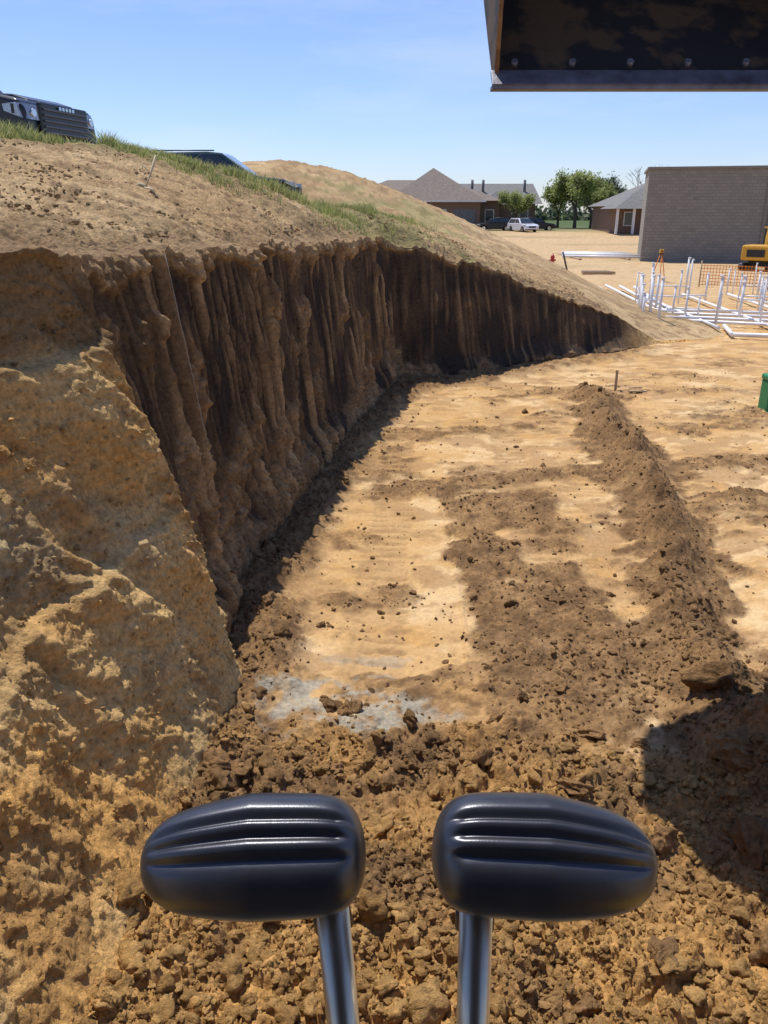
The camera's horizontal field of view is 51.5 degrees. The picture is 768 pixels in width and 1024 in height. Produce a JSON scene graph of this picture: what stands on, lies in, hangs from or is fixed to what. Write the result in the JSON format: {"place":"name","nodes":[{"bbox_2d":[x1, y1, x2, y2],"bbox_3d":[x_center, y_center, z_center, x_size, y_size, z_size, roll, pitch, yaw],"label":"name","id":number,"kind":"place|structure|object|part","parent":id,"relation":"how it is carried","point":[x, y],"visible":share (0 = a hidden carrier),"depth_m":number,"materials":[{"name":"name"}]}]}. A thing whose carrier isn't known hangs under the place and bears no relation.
{"place":"outdoors","nodes":[
{"label":"outdoors","id":0,"kind":"place"},
{"bbox_2d":[0,138,722,1023],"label":"earth bank","id":1,"kind":"structure","parent":0,"point":[252,352],"depth_m":5.51,"materials":[{"name":"soil"}]},
{"bbox_2d":[0,91,97,143],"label":"pickup truck","id":2,"kind":"object","parent":1,"relation":"on","point":[59,119],"visible":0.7,"depth_m":13.11,"materials":[{"name":"black paint"}]},
{"bbox_2d":[134,155,156,191],"bbox_3d":[-2.632,-3.721,8.758,0.299,0.378,0.150,8,22,19],"label":"dry plant stalk","id":3,"kind":"object","parent":1,"relation":"on","point":[145,186],"visible":0.8,"depth_m":8.75,"materials":[{"name":"beige plant"}]},
{"bbox_2d":[164,252,207,443],"bbox_3d":[-1.555,-1.263,6.288,0.216,1.501,0.018,0,21,0],"label":"marking string","id":4,"kind":"object","parent":1,"relation":"on","point":[185,346],"visible":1,"depth_m":6.26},
{"bbox_2d":[0,116,446,246],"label":"grass","id":5,"kind":"structure","parent":1,"relation":"on","point":[8,131],"depth_m":11.65,"materials":[{"name":"green plant"}]},
{"bbox_2d":[156,150,301,196],"bbox_3d":[-4.603,-9.172,22.192,4.535,1.596,1.848,0,21,0],"label":"parked suv","id":6,"kind":"object","parent":1,"relation":"on","point":[214,158],"visible":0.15,"depth_m":21.29,"materials":[{"name":"black paint"}]},
{"bbox_3d":[-5.765,-9.296,21.278,1.470,0.430,0.128,0,21,0],"label":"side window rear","id":7,"kind":"part","parent":6,"relation":"part of","materials":[{"name":"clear glass"}]},
{"bbox_3d":[-4.400,-9.296,21.278,1.100,0.430,0.128,0,21,0],"label":"side window","id":8,"kind":"part","parent":6,"relation":"part of","materials":[{"name":"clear glass"}]},
{"bbox_2d":[0,140,583,295],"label":"hill clods","id":9,"kind":"object","parent":1,"relation":"on","point":[74,221],"visible":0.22,"depth_m":8.14,"materials":[{"name":"soil"}]},
{"bbox_2d":[0,243,710,1023],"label":"bank clods","id":10,"kind":"object","parent":1,"relation":"on","point":[106,895],"visible":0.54,"depth_m":4.49,"materials":[{"name":"soil"}]},
{"bbox_2d":[0,0,767,212],"label":"sky","id":11,"kind":"structure","parent":0,"point":[379,91],"materials":[{"name":"blue"}]},
{"bbox_2d":[95,226,767,1023],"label":"excavation floor","id":12,"kind":"structure","parent":0,"point":[335,664],"depth_m":6.99,"materials":[{"name":"soil"}]},
{"bbox_2d":[66,375,767,1023],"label":"soil lumps","id":13,"kind":"object","parent":12,"relation":"on","point":[430,1003],"visible":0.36,"depth_m":3.63,"materials":[{"name":"brown soil"}]},
{"bbox_2d":[92,366,767,1023],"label":"soil clods","id":14,"kind":"object","parent":12,"relation":"on","point":[554,1004],"visible":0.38,"depth_m":4.15,"materials":[{"name":"brown soil"}]},
{"bbox_2d":[197,660,767,1023],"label":"soil chunks","id":15,"kind":"object","parent":12,"relation":"on","point":[734,750],"visible":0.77,"depth_m":4.66,"materials":[{"name":"brown soil"}]},
{"bbox_2d":[476,217,509,230],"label":"parked car","id":16,"kind":"object","parent":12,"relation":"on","point":[497,223],"visible":0.71,"depth_m":96.06,"materials":[{"name":"black paint"}]},
{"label":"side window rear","id":17,"kind":"part","parent":16,"relation":"part of","materials":[{"name":"black glass"}]},
{"bbox_2d":[507,218,538,231],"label":"parked car","id":18,"kind":"object","parent":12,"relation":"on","point":[522,224],"visible":0.97,"depth_m":93.40,"materials":[{"name":"white paint"}]},
{"bbox_2d":[549,253,555,261],"bbox_3d":[10.300,-15.353,48.691,0.400,0.880,0.360,0,21,0],"label":"fire hydrant","id":19,"kind":"object","parent":12,"relation":"on","point":[552,257],"visible":0.66,"depth_m":48.56,"materials":[{"name":"red metal"}]},
{"bbox_2d":[562,251,615,273],"bbox_3d":[11.482,-14.010,44.806,1.773,1.130,3.235,-5,21,-13],"label":"lumber pile","id":20,"kind":"object","parent":12,"relation":"on","point":[597,272],"visible":0.91,"depth_m":43.77,"materials":[{"name":"brown wood"}]},
{"bbox_2d":[556,251,638,259],"bbox_3d":[15.850,-19.612,60.733,5.356,0.380,8.500,0,21,0],"label":"pipe stack","id":21,"kind":"object","parent":12,"relation":"on","point":[577,254],"visible":0.93,"depth_m":58.59,"materials":[{"name":"white plastic"}]},
{"bbox_2d":[591,206,641,233],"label":"walls","id":22,"kind":"structure","parent":12,"relation":"on","point":[603,220],"depth_m":91.02,"materials":[{"name":"brown brick"}]},
{"bbox_2d":[588,183,644,206],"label":"roof","id":23,"kind":"structure","parent":22,"relation":"on","point":[637,192],"depth_m":92.67,"materials":[{"name":"grey"}]},
{"bbox_2d":[601,195,642,208],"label":"porch roof","id":24,"kind":"structure","parent":22,"relation":"on","point":[629,202],"depth_m":86.99,"materials":[{"name":"grey"}]},
{"bbox_2d":[623,212,632,225],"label":"window frame","id":25,"kind":"object","parent":22,"relation":"attached to","point":[624,218],"visible":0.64,"depth_m":89.10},
{"bbox_2d":[624,213,632,224],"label":"window","id":26,"kind":"structure","parent":22,"relation":"in","point":[628,219],"depth_m":89.09,"materials":[{"name":"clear glass"}]},
{"bbox_2d":[614,209,618,233],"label":"porch post","id":27,"kind":"object","parent":12,"relation":"on","point":[616,221],"visible":1,"depth_m":87.13,"materials":[{"name":"white paint"}]},
{"bbox_2d":[614,370,646,391],"bbox_3d":[4.701,-2.395,15.011,0.646,0.520,0.280,0,21,0],"label":"survey stake","id":28,"kind":"object","parent":12,"relation":"on","point":[616,381],"visible":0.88,"depth_m":15.06,"materials":[{"name":"brown wood"}]},
{"bbox_2d":[631,209,635,233],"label":"porch post","id":29,"kind":"object","parent":12,"relation":"on","point":[633,221],"visible":1,"depth_m":87.11,"materials":[{"name":"white paint"}]},
{"bbox_2d":[650,249,664,279],"bbox_3d":[13.625,-12.112,39.165,0.725,1.526,0.681,0,21,0],"label":"survey tripod","id":30,"kind":"object","parent":12,"relation":"on","point":[661,252],"visible":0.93,"depth_m":39.06,"materials":[{"name":"orange"}]},
{"bbox_2d":[603,257,767,337],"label":"pvc plumbing","id":31,"kind":"object","parent":12,"relation":"on","point":[642,296],"visible":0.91,"depth_m":25.13,"materials":[{"name":"white plastic"}]},
{"bbox_2d":[698,261,767,289],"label":"safety fence","id":32,"kind":"object","parent":12,"relation":"on","point":[722,272],"visible":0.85,"depth_m":35.94,"materials":[{"name":"orange"}]},
{"bbox_2d":[738,227,767,271],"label":"mini excavator","id":33,"kind":"object","parent":12,"relation":"on","point":[753,254],"visible":0.84,"depth_m":46.03,"materials":[{"name":"yellow metal"}]},
{"bbox_2d":[758,373,767,411],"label":"utility pedestal","id":34,"kind":"object","parent":12,"relation":"on","point":[763,401],"visible":0.81,"depth_m":13.65,"materials":[{"name":"green plastic"}]},
{"bbox_2d":[499,205,511,218],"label":"wing gable front","id":35,"kind":"structure","parent":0,"point":[505,212],"depth_m":105.96,"materials":[{"name":"brown brick"}]},
{"bbox_2d":[490,191,508,204],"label":"wing front roof","id":36,"kind":"structure","parent":35,"relation":"on","point":[494,194],"depth_m":106.34,"materials":[{"name":"grey"}]},
{"bbox_2d":[512,204,534,217],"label":"wing walls","id":37,"kind":"structure","parent":0,"point":[531,211],"depth_m":107.60,"materials":[{"name":"brown brick"}]},
{"bbox_2d":[520,211,527,217],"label":"window","id":38,"kind":"structure","parent":37,"relation":"in","point":[522,215],"depth_m":107.65,"materials":[{"name":"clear glass"}]},
{"bbox_2d":[544,213,589,225],"bbox_3d":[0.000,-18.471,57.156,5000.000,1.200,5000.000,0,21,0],"label":"ground","id":39,"kind":"structure","parent":0,"point":[570,223],"depth_m":191.50,"materials":[{"name":"plant"}]},
{"bbox_2d":[426,202,480,224],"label":"front walls","id":40,"kind":"structure","parent":39,"relation":"on","point":[449,206],"depth_m":100.84,"materials":[{"name":"brown brick"}]},
{"bbox_2d":[399,168,485,200],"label":"front roof","id":41,"kind":"structure","parent":40,"relation":"on","point":[433,184],"depth_m":101.52,"materials":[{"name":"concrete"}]},
{"bbox_2d":[423,201,485,201],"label":"fascia","id":42,"kind":"structure","parent":41,"relation":"attached to","point":[454,201],"depth_m":99.98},
{"bbox_2d":[453,209,475,223],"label":"garage door","id":43,"kind":"structure","parent":40,"relation":"attached to","point":[467,215],"depth_m":101.13,"materials":[{"name":"grey metal"}]},
{"bbox_2d":[480,201,498,222],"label":"walls","id":44,"kind":"structure","parent":39,"relation":"on","point":[494,205],"depth_m":103.72,"materials":[{"name":"brown brick"}]},
{"bbox_2d":[379,180,500,200],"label":"roof","id":45,"kind":"structure","parent":44,"relation":"on","point":[398,185],"depth_m":106.69,"materials":[{"name":"tile"}]},
{"bbox_2d":[485,210,492,220],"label":"window","id":46,"kind":"structure","parent":44,"relation":"in","point":[489,215],"depth_m":103.94,"materials":[{"name":"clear glass"}]},
{"bbox_2d":[460,184,542,203],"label":"wing roof","id":47,"kind":"structure","parent":44,"relation":"on","point":[489,189],"depth_m":110.36,"materials":[{"name":"grey"}]},
{"bbox_2d":[523,180,525,191],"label":"vent","id":48,"kind":"object","parent":47,"relation":"on","point":[524,187],"visible":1,"depth_m":109.18,"materials":[{"name":"grey metal"}]},
{"bbox_2d":[496,188,536,217],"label":"leafy tree","id":49,"kind":"object","parent":39,"relation":"on","point":[518,201],"visible":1,"depth_m":99.34,"materials":[{"name":"green plant"}]},
{"bbox_2d":[523,217,555,229],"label":"parked car","id":50,"kind":"object","parent":39,"relation":"on","point":[542,224],"visible":0.52,"depth_m":96.98,"materials":[{"name":"black paint"}]},
{"bbox_2d":[540,180,567,227],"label":"leafy tree","id":51,"kind":"object","parent":39,"relation":"on","point":[552,200],"visible":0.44,"depth_m":108.71,"materials":[{"name":"green plant"}]},
{"bbox_2d":[535,202,592,220],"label":"distant treeline","id":52,"kind":"object","parent":39,"relation":"on","point":[581,215],"visible":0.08,"depth_m":239.25,"materials":[{"name":"green plant"}]},
{"bbox_2d":[548,168,586,228],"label":"leafy tree","id":53,"kind":"object","parent":39,"relation":"on","point":[560,187],"visible":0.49,"depth_m":105.03,"materials":[{"name":"green plant"}]},
{"bbox_2d":[564,169,605,227],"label":"leafy tree","id":54,"kind":"object","parent":39,"relation":"on","point":[576,185],"visible":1,"depth_m":103.81,"materials":[{"name":"green plant"}]},
{"bbox_2d":[580,180,617,210],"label":"leafy tree","id":55,"kind":"object","parent":39,"relation":"on","point":[605,192],"visible":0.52,"depth_m":109.27,"materials":[{"name":"green plant"}]},
{"bbox_2d":[594,171,621,195],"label":"leafy tree","id":56,"kind":"object","parent":39,"relation":"on","point":[614,182],"visible":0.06,"depth_m":112.96,"materials":[{"name":"green plant"}]},
{"bbox_2d":[613,184,627,195],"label":"leafy tree","id":57,"kind":"object","parent":39,"relation":"on","point":[620,190],"visible":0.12,"depth_m":113.62,"materials":[{"name":"green plant"}]},
{"bbox_2d":[628,164,667,185],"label":"bare tree","id":58,"kind":"object","parent":39,"relation":"on","point":[638,183],"visible":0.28,"depth_m":113.20,"materials":[{"name":"brown plant"}]},
{"bbox_2d":[637,168,767,262],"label":"walls","id":59,"kind":"structure","parent":0,"point":[721,216],"depth_m":53.44,"materials":[{"name":"grey brick"}]},
{"bbox_2d":[644,165,767,173],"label":"parapet cap","id":60,"kind":"object","parent":59,"relation":"on","point":[705,167],"visible":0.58,"depth_m":52.35,"materials":[{"name":"grey metal"}]},
{"bbox_2d":[759,191,767,244],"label":"downspout","id":61,"kind":"object","parent":59,"relation":"attached to","point":[763,223],"visible":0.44,"depth_m":52.53,"materials":[{"name":"grey metal"}]},
{"bbox_2d":[762,213,767,244],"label":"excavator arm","id":62,"kind":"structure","parent":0,"point":[766,224],"depth_m":56.17},
{"bbox_3d":[0.300,1.566,-0.727,2.600,3.980,3.338,0,21,0],"label":"excavator cab","id":63,"kind":"object","parent":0,"visible":0},
{"bbox_2d":[140,793,365,1023],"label":"control lever","id":64,"kind":"object","parent":63,"relation":"on","point":[259,857],"visible":1,"depth_m":0.48,"materials":[{"name":"grey plastic"}]},
{"bbox_2d":[432,792,657,1023],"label":"control lever","id":65,"kind":"object","parent":63,"relation":"on","point":[534,857],"visible":1,"depth_m":0.48,"materials":[{"name":"grey plastic"}]},
{"bbox_2d":[484,0,767,91],"bbox_3d":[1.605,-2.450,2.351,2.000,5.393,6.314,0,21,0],"label":"excavator bucket","id":66,"kind":"object","parent":63,"relation":"attached to","point":[627,45],"visible":1,"depth_m":4.69,"materials":[{"name":"metal"}]}
]}

